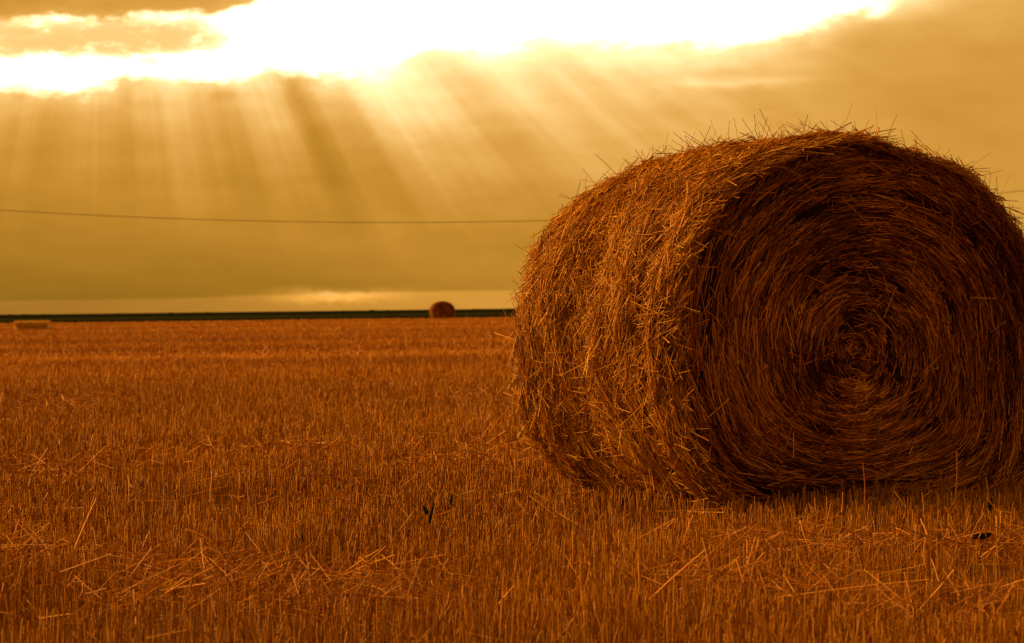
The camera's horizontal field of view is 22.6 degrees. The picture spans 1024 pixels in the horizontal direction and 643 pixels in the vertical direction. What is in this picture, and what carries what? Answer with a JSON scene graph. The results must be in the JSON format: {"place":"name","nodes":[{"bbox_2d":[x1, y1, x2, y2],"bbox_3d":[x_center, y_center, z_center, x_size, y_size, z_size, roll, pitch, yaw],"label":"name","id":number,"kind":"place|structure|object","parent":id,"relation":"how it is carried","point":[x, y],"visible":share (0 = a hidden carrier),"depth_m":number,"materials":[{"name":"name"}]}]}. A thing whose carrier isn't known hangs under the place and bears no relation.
{"place":"outdoors","nodes":[
{"label":"outdoors","id":0,"kind":"place"},
{"bbox_2d":[0,310,1022,642],"bbox_3d":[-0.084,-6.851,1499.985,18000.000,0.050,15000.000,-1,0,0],"label":"ground","id":1,"kind":"structure","parent":0,"point":[156,632],"depth_m":8.21,"materials":[{"name":"soil"}]},
{"bbox_2d":[13,320,51,330],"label":"straw bale","id":2,"kind":"object","parent":1,"relation":"on","point":[29,324],"visible":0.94,"depth_m":131.28},
{"bbox_2d":[69,429,89,473],"bbox_3d":[-2.198,0.703,13.005,0.105,0.331,0.010,-1,0,-5],"label":"tall stalk","id":3,"kind":"object","parent":1,"relation":"on","point":[75,454],"visible":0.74,"depth_m":13.00,"materials":[{"name":"plant"}]},
{"bbox_2d":[0,309,517,323],"bbox_3d":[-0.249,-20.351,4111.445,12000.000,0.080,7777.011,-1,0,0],"label":"field","id":4,"kind":"structure","parent":1,"relation":"on","point":[365,312],"depth_m":529.79,"materials":[{"name":"black plant"}]},
{"bbox_2d":[0,313,515,320],"bbox_3d":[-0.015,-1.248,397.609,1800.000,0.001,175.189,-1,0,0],"label":"verge strip","id":5,"kind":"object","parent":4,"relation":"on","point":[207,317],"visible":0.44,"depth_m":378.73,"materials":[{"name":"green plant"}]},
{"bbox_2d":[0,308,515,315],"bbox_3d":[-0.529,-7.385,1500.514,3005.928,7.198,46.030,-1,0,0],"label":"hedge","id":6,"kind":"object","parent":4,"relation":"on","point":[235,312],"visible":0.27,"depth_m":1495.20,"materials":[{"name":"plant"}]},
{"bbox_2d":[422,502,434,528],"bbox_3d":[-0.312,0.774,9.604,0.048,0.196,0.012,-1,0,-4],"label":"dark weed","id":7,"kind":"object","parent":1,"relation":"on","point":[425,510],"visible":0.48,"depth_m":9.60,"materials":[{"name":"black plant"}]},
{"bbox_2d":[429,301,455,318],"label":"round straw bale","id":8,"kind":"object","parent":1,"relation":"on","point":[442,309],"visible":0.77,"depth_m":217.41},
{"bbox_2d":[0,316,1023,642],"bbox_3d":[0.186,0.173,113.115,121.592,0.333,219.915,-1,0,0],"label":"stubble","id":9,"kind":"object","parent":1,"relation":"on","point":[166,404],"visible":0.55,"depth_m":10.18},
{"bbox_2d":[0,341,1023,642],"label":"loose straw","id":10,"kind":"object","parent":1,"relation":"on","point":[276,569],"visible":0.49,"depth_m":8.14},
{"bbox_2d":[490,103,1023,521],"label":"round straw bale","id":11,"kind":"object","parent":1,"relation":"on","point":[827,309],"visible":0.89,"depth_m":10.87},
{"bbox_2d":[862,462,878,508],"bbox_3d":[1.400,0.694,10.006,0.076,0.290,0.010,-1,0,-6],"label":"tall stalk","id":12,"kind":"object","parent":1,"relation":"on","point":[865,502],"visible":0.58,"depth_m":10.00,"materials":[{"name":"plant"}]},
{"bbox_2d":[952,451,966,507],"bbox_3d":[1.747,0.670,10.005,0.084,0.330,0.011,-1,0,-5],"label":"tall stalk","id":13,"kind":"object","parent":1,"relation":"on","point":[954,502],"visible":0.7,"depth_m":10.00,"materials":[{"name":"plant"}]},
{"bbox_2d":[970,532,991,562],"bbox_3d":[1.631,0.791,8.893,0.080,0.122,0.030,-1,0,0],"label":"dark weed","id":14,"kind":"object","parent":1,"relation":"on","point":[983,536],"visible":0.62,"depth_m":8.90,"materials":[{"name":"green plant"}]},
{"bbox_2d":[985,497,992,523],"bbox_3d":[1.808,0.755,9.704,0.032,0.182,0.007,-1,0,-10],"label":"dark weed","id":15,"kind":"object","parent":1,"relation":"on","point":[989,506],"visible":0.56,"depth_m":9.70,"materials":[{"name":"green plant"}]},
{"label":"utility pole","id":16,"kind":"object","parent":1,"relation":"on","visible":0},
{"bbox_2d":[4,190,1023,222],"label":"overhead wire","id":17,"kind":"object","parent":16,"relation":"hanging from","point":[301,221],"visible":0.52,"depth_m":159.95,"materials":[{"name":"black metal"}]},
{"bbox_2d":[0,0,1023,314],"label":"sky","id":18,"kind":"structure","parent":0,"point":[324,115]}
]}

